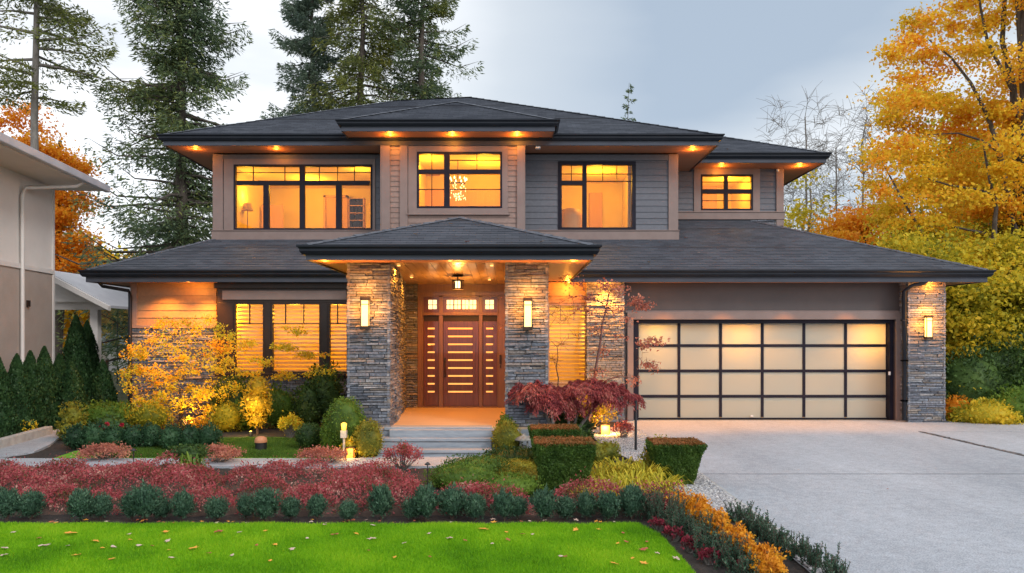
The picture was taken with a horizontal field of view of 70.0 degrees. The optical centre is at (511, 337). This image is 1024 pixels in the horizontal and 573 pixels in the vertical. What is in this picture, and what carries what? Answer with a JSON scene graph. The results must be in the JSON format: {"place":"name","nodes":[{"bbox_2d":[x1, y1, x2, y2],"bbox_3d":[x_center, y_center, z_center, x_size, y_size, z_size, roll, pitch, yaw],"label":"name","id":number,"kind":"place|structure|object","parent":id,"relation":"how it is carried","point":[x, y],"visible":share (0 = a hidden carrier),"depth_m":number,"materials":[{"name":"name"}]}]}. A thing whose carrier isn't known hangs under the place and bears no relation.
{"place":"outdoors","nodes":[
{"label":"outdoors","id":0,"kind":"place"},
{"bbox_2d":[0,132,109,371],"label":"neighbour house","id":1,"kind":"structure","parent":0,"point":[32,180],"depth_m":16.05,"materials":[{"name":"paint"}]},
{"bbox_2d":[55,436,346,457],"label":"garden lawn","id":2,"kind":"structure","parent":0,"point":[71,454],"depth_m":11.74,"materials":[{"name":"plant"}]},
{"bbox_2d":[294,422,322,448],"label":"shrub","id":3,"kind":"object","parent":2,"relation":"on","point":[308,435],"visible":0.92,"depth_m":12.28,"materials":[{"name":"green plant"}]},
{"bbox_2d":[319,395,366,450],"bbox_3d":[-2.735,1.443,11.873,0.837,1.007,0.597,0,0,0],"label":"shrub","id":4,"kind":"object","parent":2,"relation":"on","point":[346,410],"visible":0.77,"depth_m":11.72,"materials":[{"name":"green plant"}]},
{"bbox_2d":[0,429,471,468],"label":"garden path","id":5,"kind":"structure","parent":0,"point":[33,445],"depth_m":11.30,"materials":[{"name":"concrete"}]},
{"bbox_2d":[0,426,52,448],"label":"retaining curb","id":6,"kind":"structure","parent":5,"relation":"on","point":[13,439],"depth_m":13.25,"materials":[{"name":"concrete"}]},
{"bbox_2d":[0,520,695,572],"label":"lawn grass","id":7,"kind":"structure","parent":0,"point":[21,543],"depth_m":6.53,"materials":[{"name":"green plant"}]},
{"bbox_2d":[53,372,654,530],"bbox_3d":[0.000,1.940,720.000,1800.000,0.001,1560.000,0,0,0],"label":"ground","id":8,"kind":"structure","parent":0,"point":[122,396],"depth_m":26.59,"materials":[{"name":"brown soil"}]},
{"bbox_2d":[0,357,21,437],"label":"thuja","id":9,"kind":"object","parent":8,"relation":"on","point":[10,420],"visible":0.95,"depth_m":13.54,"materials":[{"name":"green plant"}]},
{"bbox_2d":[8,353,38,431],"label":"thuja","id":10,"kind":"object","parent":8,"relation":"on","point":[21,391],"visible":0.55,"depth_m":14.11,"materials":[{"name":"green plant"}]},
{"bbox_2d":[23,350,50,427],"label":"thuja","id":11,"kind":"object","parent":8,"relation":"on","point":[37,388],"visible":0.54,"depth_m":14.84,"materials":[{"name":"green plant"}]},
{"bbox_2d":[36,346,61,427],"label":"thuja","id":12,"kind":"object","parent":8,"relation":"on","point":[47,372],"visible":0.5,"depth_m":15.42,"materials":[{"name":"green plant"}]},
{"bbox_2d":[0,97,112,358],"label":"maple tree","id":13,"kind":"object","parent":8,"relation":"on","point":[66,217],"visible":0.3,"depth_m":29.47,"materials":[{"name":"orange plant"}]},
{"bbox_2d":[0,0,142,150],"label":"pine tree","id":14,"kind":"object","parent":8,"relation":"on","point":[63,16],"visible":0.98,"depth_m":23.94,"materials":[{"name":"green plant"}]},
{"bbox_2d":[55,360,89,426],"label":"thuja","id":15,"kind":"object","parent":8,"relation":"on","point":[71,388],"visible":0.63,"depth_m":15.66,"materials":[{"name":"green plant"}]},
{"bbox_2d":[61,314,94,396],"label":"thuja","id":16,"kind":"object","parent":8,"relation":"on","point":[75,350],"visible":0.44,"depth_m":17.48,"materials":[{"name":"green plant"}]},
{"bbox_2d":[55,271,129,369],"bbox_3d":[-13.327,0.037,22.950,4.692,3.806,6.100,0,0,0],"label":"carport","id":17,"kind":"object","parent":8,"relation":"on","point":[73,291],"visible":0.46,"depth_m":20.44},
{"bbox_2d":[60,236,137,355],"bbox_3d":[-22.564,-1.679,35.971,11.761,7.256,7.453,0,0,0],"label":"maple tree","id":18,"kind":"object","parent":8,"relation":"on","point":[84,318],"visible":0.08,"depth_m":35.58,"materials":[{"name":"orange plant"}]},
{"bbox_2d":[88,358,118,405],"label":"thuja","id":19,"kind":"object","parent":8,"relation":"on","point":[102,387],"visible":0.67,"depth_m":17.06,"materials":[{"name":"green plant"}]},
{"bbox_2d":[55,0,253,382],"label":"fir tree","id":20,"kind":"object","parent":8,"relation":"on","point":[184,196],"visible":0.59,"depth_m":26.61,"materials":[{"name":"green plant"}]},
{"bbox_2d":[260,0,356,118],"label":"fir tree","id":21,"kind":"object","parent":8,"relation":"on","point":[301,12],"visible":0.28,"depth_m":35.14,"materials":[{"name":"green plant"}]},
{"bbox_2d":[291,0,427,112],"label":"fir tree","id":22,"kind":"object","parent":8,"relation":"on","point":[355,66],"visible":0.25,"depth_m":33.71,"materials":[{"name":"green plant"}]},
{"bbox_2d":[365,0,483,102],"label":"fir tree","id":23,"kind":"object","parent":8,"relation":"on","point":[420,66],"visible":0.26,"depth_m":34.76,"materials":[{"name":"green plant"}]},
{"bbox_2d":[77,97,995,455],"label":"house","id":24,"kind":"structure","parent":8,"relation":"on","point":[775,319],"depth_m":16.98,"materials":[{"name":"grey"}]},
{"bbox_2d":[233,303,263,372],"bbox_3d":[-5.936,0.009,16.600,0.700,1.606,0.200,0,0,0],"label":"window","id":25,"kind":"structure","parent":24,"relation":"in","point":[235,307],"depth_m":16.66,"materials":[{"name":"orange glass"}]},
{"bbox_2d":[271,303,320,372],"bbox_3d":[-4.877,0.009,16.600,1.130,1.606,0.200,0,0,0],"label":"window","id":26,"kind":"structure","parent":24,"relation":"in","point":[273,307],"depth_m":16.67,"materials":[{"name":"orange glass"}]},
{"bbox_2d":[234,164,371,229],"bbox_3d":[-5.417,-3.626,19.005,3.599,1.699,0.110,0,0,0],"label":"window","id":27,"kind":"structure","parent":24,"relation":"in","point":[266,185],"depth_m":18.96,"materials":[{"name":"yellow glass"}]},
{"bbox_2d":[328,303,347,372],"bbox_3d":[-3.923,0.009,16.600,0.461,1.606,0.200,0,0,0],"label":"window","id":28,"kind":"structure","parent":24,"relation":"in","point":[330,307],"depth_m":16.66,"materials":[{"name":"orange glass"}]},
{"bbox_2d":[348,198,365,227],"bbox_3d":[-4.421,-3.213,20.875,0.442,1.493,0.250,0,0,0],"label":"bookcase","id":29,"kind":"object","parent":24,"relation":"in","point":[356,212],"visible":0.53,"depth_m":20.78,"materials":[{"name":"brown wood"}]},
{"bbox_2d":[417,152,501,207],"bbox_3d":[-1.304,-3.903,18.205,2.117,1.400,0.110,0,0,0],"label":"window","id":30,"kind":"structure","parent":24,"relation":"in","point":[446,171],"depth_m":18.15,"materials":[{"name":"black metal"}]},
{"bbox_2d":[443,321,478,405],"bbox_3d":[-1.081,0.562,15.485,0.745,1.795,0.120,0,0,0],"label":"front door","id":31,"kind":"structure","parent":24,"relation":"in","point":[460,338],"depth_m":15.50,"materials":[{"name":"brown wood"}]},
{"bbox_2d":[548,304,586,383],"bbox_3d":[1.261,0.153,16.750,0.883,1.815,0.200,0,0,0],"label":"window","id":32,"kind":"structure","parent":24,"relation":"in","point":[572,320],"depth_m":16.82,"materials":[{"name":"orange glass"}]},
{"bbox_2d":[589,193,601,226],"bbox_3d":[2.506,-3.442,21.920,0.379,1.750,0.140,0,0,0],"label":"room door","id":33,"kind":"structure","parent":24,"relation":"in","point":[595,199],"depth_m":21.85,"materials":[{"name":"orange wood"}]},
{"bbox_2d":[560,163,633,228],"bbox_3d":[2.201,-3.654,19.005,1.918,1.717,0.110,0,0,0],"label":"window","id":34,"kind":"structure","parent":24,"relation":"in","point":[583,183],"depth_m":18.96,"materials":[{"name":"black metal"}]},
{"bbox_2d":[701,174,752,209],"bbox_3d":[6.173,-4.159,21.055,1.498,1.032,0.110,0,0,0],"label":"window","id":35,"kind":"structure","parent":24,"relation":"in","point":[725,191],"depth_m":21.01,"materials":[{"name":"black metal"}]},
{"bbox_2d":[638,323,886,418],"bbox_3d":[5.813,0.756,16.981,5.872,2.298,0.082,0,0,0],"label":"garage door","id":36,"kind":"structure","parent":24,"relation":"in","point":[708,370],"depth_m":17.00,"materials":[{"name":"white glass"}]},
{"bbox_2d":[755,80,859,231],"bbox_3d":[14.497,-5.210,36.110,5.751,14.304,4.907,0,0,0],"label":"bare tree","id":37,"kind":"object","parent":8,"relation":"on","point":[806,136],"visible":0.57,"depth_m":35.77,"materials":[{"name":"grey plant"}]},
{"bbox_2d":[784,169,844,233],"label":"birch tree","id":38,"kind":"object","parent":8,"relation":"on","point":[792,215],"visible":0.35,"depth_m":32.56,"materials":[{"name":"yellow plant"}]},
{"bbox_2d":[787,116,895,233],"bbox_3d":[17.560,-5.031,39.856,6.718,13.946,4.633,0,0,0],"label":"bare tree","id":39,"kind":"object","parent":8,"relation":"on","point":[833,179],"visible":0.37,"depth_m":39.99,"materials":[{"name":"grey plant"}]},
{"bbox_2d":[802,84,915,240],"bbox_3d":[17.765,-5.413,37.122,5.643,14.725,4.632,0,0,0],"label":"bare tree","id":40,"kind":"object","parent":8,"relation":"on","point":[862,142],"visible":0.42,"depth_m":36.99,"materials":[{"name":"grey plant"}]},
{"bbox_2d":[790,199,968,251],"bbox_3d":[14.399,-1.905,28.860,8.325,7.715,5.973,0,0,-33],"label":"maple tree","id":41,"kind":"object","parent":8,"relation":"on","point":[849,226],"visible":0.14,"depth_m":28.62,"materials":[{"name":"orange plant"}]},
{"bbox_2d":[838,0,1023,254],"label":"maple tree","id":42,"kind":"object","parent":8,"relation":"on","point":[899,105],"visible":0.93,"depth_m":21.64,"materials":[{"name":"yellow plant"}]},
{"bbox_2d":[857,197,1023,396],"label":"maple tree","id":43,"kind":"object","parent":8,"relation":"on","point":[966,321],"visible":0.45,"depth_m":18.87,"materials":[{"name":"yellow plant"}]},
{"bbox_2d":[884,95,1012,245],"bbox_3d":[22.668,-4.587,31.439,16.180,13.067,9.626,0,0,0],"label":"maple tree","id":44,"kind":"object","parent":8,"relation":"on","point":[940,205],"visible":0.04,"depth_m":30.45,"materials":[{"name":"yellow plant"}]},
{"bbox_2d":[945,397,1023,424],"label":"bush","id":45,"kind":"object","parent":8,"relation":"on","point":[990,411],"visible":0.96,"depth_m":16.13,"materials":[{"name":"yellow plant"}]},
{"bbox_2d":[945,343,1023,403],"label":"bush","id":46,"kind":"object","parent":8,"relation":"on","point":[971,373],"visible":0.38,"depth_m":17.20,"materials":[{"name":"green plant"}]},
{"bbox_2d":[947,328,1023,387],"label":"bush","id":47,"kind":"object","parent":8,"relation":"on","point":[1010,349],"visible":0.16,"depth_m":18.14,"materials":[{"name":"green plant"}]},
{"bbox_2d":[977,380,1023,422],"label":"bush","id":48,"kind":"object","parent":8,"relation":"on","point":[1013,396],"visible":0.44,"depth_m":16.43,"materials":[{"name":"green plant"}]},
{"bbox_2d":[0,421,742,527],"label":"mulch bed","id":49,"kind":"object","parent":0,"point":[58,447],"visible":0.03,"depth_m":7.77,"materials":[{"name":"brown soil"}]},
{"bbox_2d":[0,486,20,520],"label":"boxwood","id":50,"kind":"object","parent":49,"relation":"on","point":[6,505],"visible":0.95,"depth_m":7.61,"materials":[{"name":"green plant"}]},
{"bbox_2d":[11,487,49,519],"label":"boxwood","id":51,"kind":"object","parent":49,"relation":"on","point":[30,503],"visible":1,"depth_m":7.64,"materials":[{"name":"green plant"}]},
{"bbox_2d":[54,400,88,439],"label":"shrub","id":52,"kind":"object","parent":49,"relation":"on","point":[72,415],"visible":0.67,"depth_m":13.89,"materials":[{"name":"yellow plant"}]},
{"bbox_2d":[65,486,95,521],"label":"boxwood","id":53,"kind":"object","parent":49,"relation":"on","point":[79,500],"visible":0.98,"depth_m":7.55,"materials":[{"name":"green plant"}]},
{"bbox_2d":[88,491,116,519],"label":"boxwood","id":54,"kind":"object","parent":49,"relation":"on","point":[102,506],"visible":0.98,"depth_m":7.65,"materials":[{"name":"green plant"}]},
{"bbox_2d":[74,440,134,459],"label":"barberry shrub","id":55,"kind":"object","parent":49,"relation":"on","point":[104,449],"visible":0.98,"depth_m":11.23,"materials":[{"name":"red plant"}]},
{"bbox_2d":[81,399,135,426],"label":"shrub","id":56,"kind":"object","parent":49,"relation":"on","point":[101,409],"visible":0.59,"depth_m":15.06,"materials":[{"name":"green plant"}]},
{"bbox_2d":[60,418,223,449],"bbox_3d":[-6.362,1.682,12.557,2.773,0.556,0.737,0,0,0],"label":"hedge","id":57,"kind":"object","parent":49,"relation":"on","point":[77,435],"visible":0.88,"depth_m":12.47,"materials":[{"name":"green plant"}]},
{"bbox_2d":[121,478,166,521],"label":"boxwood","id":58,"kind":"object","parent":49,"relation":"on","point":[144,498],"visible":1,"depth_m":7.55,"materials":[{"name":"green plant"}]},
{"bbox_2d":[168,486,197,520],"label":"boxwood","id":59,"kind":"object","parent":49,"relation":"on","point":[182,504],"visible":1,"depth_m":7.59,"materials":[{"name":"green plant"}]},
{"bbox_2d":[124,398,244,431],"bbox_3d":[-6.620,1.593,14.802,2.380,0.726,0.761,0,0,-6],"label":"shrub","id":60,"kind":"object","parent":49,"relation":"on","point":[225,417],"visible":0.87,"depth_m":14.68,"materials":[{"name":"yellow plant"}]},
{"bbox_2d":[116,314,254,428],"bbox_3d":[-6.926,0.805,15.419,2.906,2.681,1.381,0,0,0],"label":"amber maple","id":61,"kind":"object","parent":49,"relation":"on","point":[138,370],"visible":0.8,"depth_m":15.27,"materials":[{"name":"yellow plant"}]},
{"bbox_2d":[162,443,214,460],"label":"shrub","id":62,"kind":"object","parent":49,"relation":"on","point":[195,449],"visible":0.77,"depth_m":10.12,"materials":[{"name":"green plant"}]},
{"bbox_2d":[202,495,229,520],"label":"boxwood","id":63,"kind":"object","parent":49,"relation":"on","point":[216,508],"visible":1,"depth_m":7.59,"materials":[{"name":"green plant"}]},
{"bbox_2d":[197,442,246,462],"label":"barberry shrub","id":64,"kind":"object","parent":49,"relation":"on","point":[220,452],"visible":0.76,"depth_m":11.03,"materials":[{"name":"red plant"}]},
{"bbox_2d":[205,373,251,421],"bbox_3d":[-6.048,1.358,15.883,1.230,1.189,0.817,0,0,0],"label":"shrub","id":65,"kind":"object","parent":49,"relation":"on","point":[229,391],"visible":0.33,"depth_m":15.73,"materials":[{"name":"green plant"}]},
{"bbox_2d":[239,374,273,434],"bbox_3d":[-5.070,1.340,14.485,0.733,1.205,0.629,0,0,0],"label":"yellow shrub","id":66,"kind":"object","parent":49,"relation":"on","point":[257,400],"visible":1,"depth_m":14.39,"materials":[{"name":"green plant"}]},
{"bbox_2d":[247,487,285,521],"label":"boxwood","id":67,"kind":"object","parent":49,"relation":"on","point":[264,505],"visible":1,"depth_m":7.55,"materials":[{"name":"green plant"}]},
{"bbox_2d":[235,380,298,430],"bbox_3d":[-5.177,1.419,15.336,1.466,1.080,0.796,0,0,-18],"label":"shrub","id":68,"kind":"object","parent":49,"relation":"on","point":[282,400],"visible":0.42,"depth_m":15.22,"materials":[{"name":"green plant"}]},
{"bbox_2d":[228,324,339,388],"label":"amber maple","id":69,"kind":"object","parent":49,"relation":"on","point":[308,355],"visible":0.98,"depth_m":15.38,"materials":[{"name":"yellow plant"}]},
{"bbox_2d":[288,358,345,427],"bbox_3d":[-4.073,1.177,15.430,1.180,1.565,0.961,0,0,0],"label":"shrub","id":70,"kind":"object","parent":49,"relation":"on","point":[317,394],"visible":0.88,"depth_m":15.23,"materials":[{"name":"green plant"}]},
{"bbox_2d":[293,444,354,462],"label":"barberry shrub","id":71,"kind":"object","parent":49,"relation":"on","point":[327,452],"visible":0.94,"depth_m":10.95,"materials":[{"name":"red plant"}]},
{"bbox_2d":[0,449,685,516],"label":"red ground cover","id":72,"kind":"object","parent":49,"relation":"on","point":[336,487],"visible":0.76,"depth_m":8.61,"materials":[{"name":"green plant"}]},
{"bbox_2d":[352,417,384,457],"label":"shrub","id":73,"kind":"object","parent":49,"relation":"on","point":[368,438],"visible":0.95,"depth_m":11.47,"materials":[{"name":"yellow plant"}]},
{"bbox_2d":[365,482,394,519],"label":"boxwood","id":74,"kind":"object","parent":49,"relation":"on","point":[379,501],"visible":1,"depth_m":7.64,"materials":[{"name":"green plant"}]},
{"bbox_2d":[381,439,423,470],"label":"barberry shrub","id":75,"kind":"object","parent":49,"relation":"on","point":[404,449],"visible":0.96,"depth_m":10.53,"materials":[{"name":"red plant"}]},
{"bbox_2d":[410,482,441,521],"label":"boxwood","id":76,"kind":"object","parent":49,"relation":"on","point":[425,500],"visible":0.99,"depth_m":7.55,"materials":[{"name":"green plant"}]},
{"bbox_2d":[436,481,466,519],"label":"boxwood","id":77,"kind":"object","parent":49,"relation":"on","point":[452,503],"visible":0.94,"depth_m":7.64,"materials":[{"name":"green plant"}]},
{"bbox_2d":[421,459,496,488],"bbox_3d":[-0.634,1.768,9.385,1.095,0.367,0.735,0,0,0],"label":"cushion shrub","id":78,"kind":"object","parent":49,"relation":"on","point":[447,475],"visible":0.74,"depth_m":9.26,"materials":[{"name":"green plant"}]},
{"bbox_2d":[429,452,515,475],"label":"cushion shrub","id":79,"kind":"object","parent":49,"relation":"on","point":[488,459],"visible":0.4,"depth_m":9.94,"materials":[{"name":"green plant"}]},
{"bbox_2d":[462,492,488,521],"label":"boxwood","id":80,"kind":"object","parent":49,"relation":"on","point":[475,504],"visible":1,"depth_m":7.59,"materials":[{"name":"green plant"}]},
{"bbox_2d":[489,486,519,520],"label":"boxwood","id":81,"kind":"object","parent":49,"relation":"on","point":[502,504],"visible":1,"depth_m":7.59,"materials":[{"name":"green plant"}]},
{"bbox_2d":[490,418,523,451],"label":"shrub","id":82,"kind":"object","parent":49,"relation":"on","point":[506,432],"visible":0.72,"depth_m":11.61,"materials":[{"name":"yellow plant"}]},
{"bbox_2d":[483,444,533,460],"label":"shrub","id":83,"kind":"object","parent":49,"relation":"on","point":[508,452],"visible":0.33,"depth_m":10.79,"materials":[{"name":"green plant"}]},
{"bbox_2d":[476,470,548,497],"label":"cushion shrub","id":84,"kind":"object","parent":49,"relation":"on","point":[527,484],"visible":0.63,"depth_m":8.83,"materials":[{"name":"green plant"}]},
{"bbox_2d":[504,379,575,423],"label":"weeping maple","id":85,"kind":"object","parent":49,"relation":"on","point":[550,396],"visible":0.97,"depth_m":11.94,"materials":[{"name":"red plant"}]},
{"bbox_2d":[528,483,559,521],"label":"boxwood","id":86,"kind":"object","parent":49,"relation":"on","point":[543,500],"visible":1,"depth_m":7.55,"materials":[{"name":"green plant"}]},
{"bbox_2d":[527,423,581,463],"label":"clipped yew","id":87,"kind":"object","parent":49,"relation":"on","point":[559,429],"visible":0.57,"depth_m":10.36,"materials":[{"name":"green plant"}]},
{"bbox_2d":[530,435,596,492],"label":"clipped yew","id":88,"kind":"object","parent":49,"relation":"on","point":[560,460],"visible":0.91,"depth_m":8.94,"materials":[{"name":"green plant"}]},
{"bbox_2d":[573,487,596,519],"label":"boxwood","id":89,"kind":"object","parent":49,"relation":"on","point":[586,504],"visible":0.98,"depth_m":7.63,"materials":[{"name":"green plant"}]},
{"bbox_2d":[553,377,645,426],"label":"weeping maple","id":90,"kind":"object","parent":49,"relation":"on","point":[600,393],"visible":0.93,"depth_m":12.19,"materials":[{"name":"red plant"}]},
{"bbox_2d":[593,439,621,466],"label":"shrub","id":91,"kind":"object","parent":49,"relation":"on","point":[610,449],"visible":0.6,"depth_m":11.24,"materials":[{"name":"yellow plant"}]},
{"bbox_2d":[595,490,622,521],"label":"boxwood","id":92,"kind":"object","parent":49,"relation":"on","point":[608,505],"visible":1,"depth_m":7.55,"materials":[{"name":"green plant"}]},
{"bbox_2d":[548,274,670,419],"bbox_3d":[1.886,0.355,14.195,2.421,3.173,0.854,0,0,0],"label":"young maple","id":93,"kind":"object","parent":49,"relation":"on","point":[633,302],"visible":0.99,"depth_m":14.19,"materials":[{"name":"red plant"}]},
{"bbox_2d":[600,469,663,493],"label":"day lily","id":94,"kind":"object","parent":49,"relation":"on","point":[644,479],"visible":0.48,"depth_m":8.54,"materials":[{"name":"yellow plant"}]},
{"bbox_2d":[617,481,647,519],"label":"boxwood","id":95,"kind":"object","parent":49,"relation":"on","point":[630,497],"visible":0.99,"depth_m":7.62,"materials":[{"name":"green plant"}]},
{"bbox_2d":[638,487,688,522],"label":"blue green shrub","id":96,"kind":"object","parent":49,"relation":"on","point":[649,513],"visible":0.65,"depth_m":7.68,"materials":[{"name":"green plant"}]},
{"bbox_2d":[645,436,708,484],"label":"clipped yew","id":97,"kind":"object","parent":49,"relation":"on","point":[681,456],"visible":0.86,"depth_m":9.30,"materials":[{"name":"green plant"}]},
{"bbox_2d":[0,0,1017,258],"label":"sky","id":98,"kind":"structure","parent":0,"point":[709,66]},
{"bbox_2d":[592,427,827,572],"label":"gravel","id":99,"kind":"structure","parent":0,"point":[709,489],"depth_m":9.42,"materials":[{"name":"grey gravel"}]},
{"bbox_2d":[660,524,809,572],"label":"border bed","id":100,"kind":"object","parent":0,"point":[701,566],"visible":0.11,"depth_m":6.22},
{"bbox_2d":[651,490,705,526],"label":"blue green shrub","id":101,"kind":"object","parent":100,"relation":"on","point":[672,505],"visible":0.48,"depth_m":7.42,"materials":[{"name":"green plant"}]},
{"bbox_2d":[693,524,735,561],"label":"blue green shrub","id":102,"kind":"object","parent":100,"relation":"on","point":[705,542],"visible":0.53,"depth_m":6.39,"materials":[{"name":"green plant"}]},
{"bbox_2d":[712,529,758,570],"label":"blue green shrub","id":103,"kind":"object","parent":100,"relation":"on","point":[728,549],"visible":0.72,"depth_m":6.08,"materials":[{"name":"green plant"}]},
{"bbox_2d":[749,552,788,572],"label":"orange flowers","id":104,"kind":"object","parent":100,"relation":"on","point":[768,563],"visible":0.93,"depth_m":5.59,"materials":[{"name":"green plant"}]},
{"bbox_2d":[796,537,840,570],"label":"blue green shrub","id":105,"kind":"object","parent":100,"relation":"on","point":[810,552],"visible":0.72,"depth_m":6.04,"materials":[{"name":"green plant"}]},
{"bbox_2d":[811,552,850,572],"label":"blue green shrub","id":106,"kind":"object","parent":100,"relation":"on","point":[831,564],"visible":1,"depth_m":5.74,"materials":[{"name":"green plant"}]},
{"bbox_2d":[627,420,1023,572],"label":"driveway","id":107,"kind":"structure","parent":0,"point":[942,505],"depth_m":9.42,"materials":[{"name":"concrete"}]},
{"bbox_2d":[928,432,1023,454],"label":"side driveway","id":108,"kind":"structure","parent":0,"point":[1011,441],"depth_m":13.78,"materials":[{"name":"concrete"}]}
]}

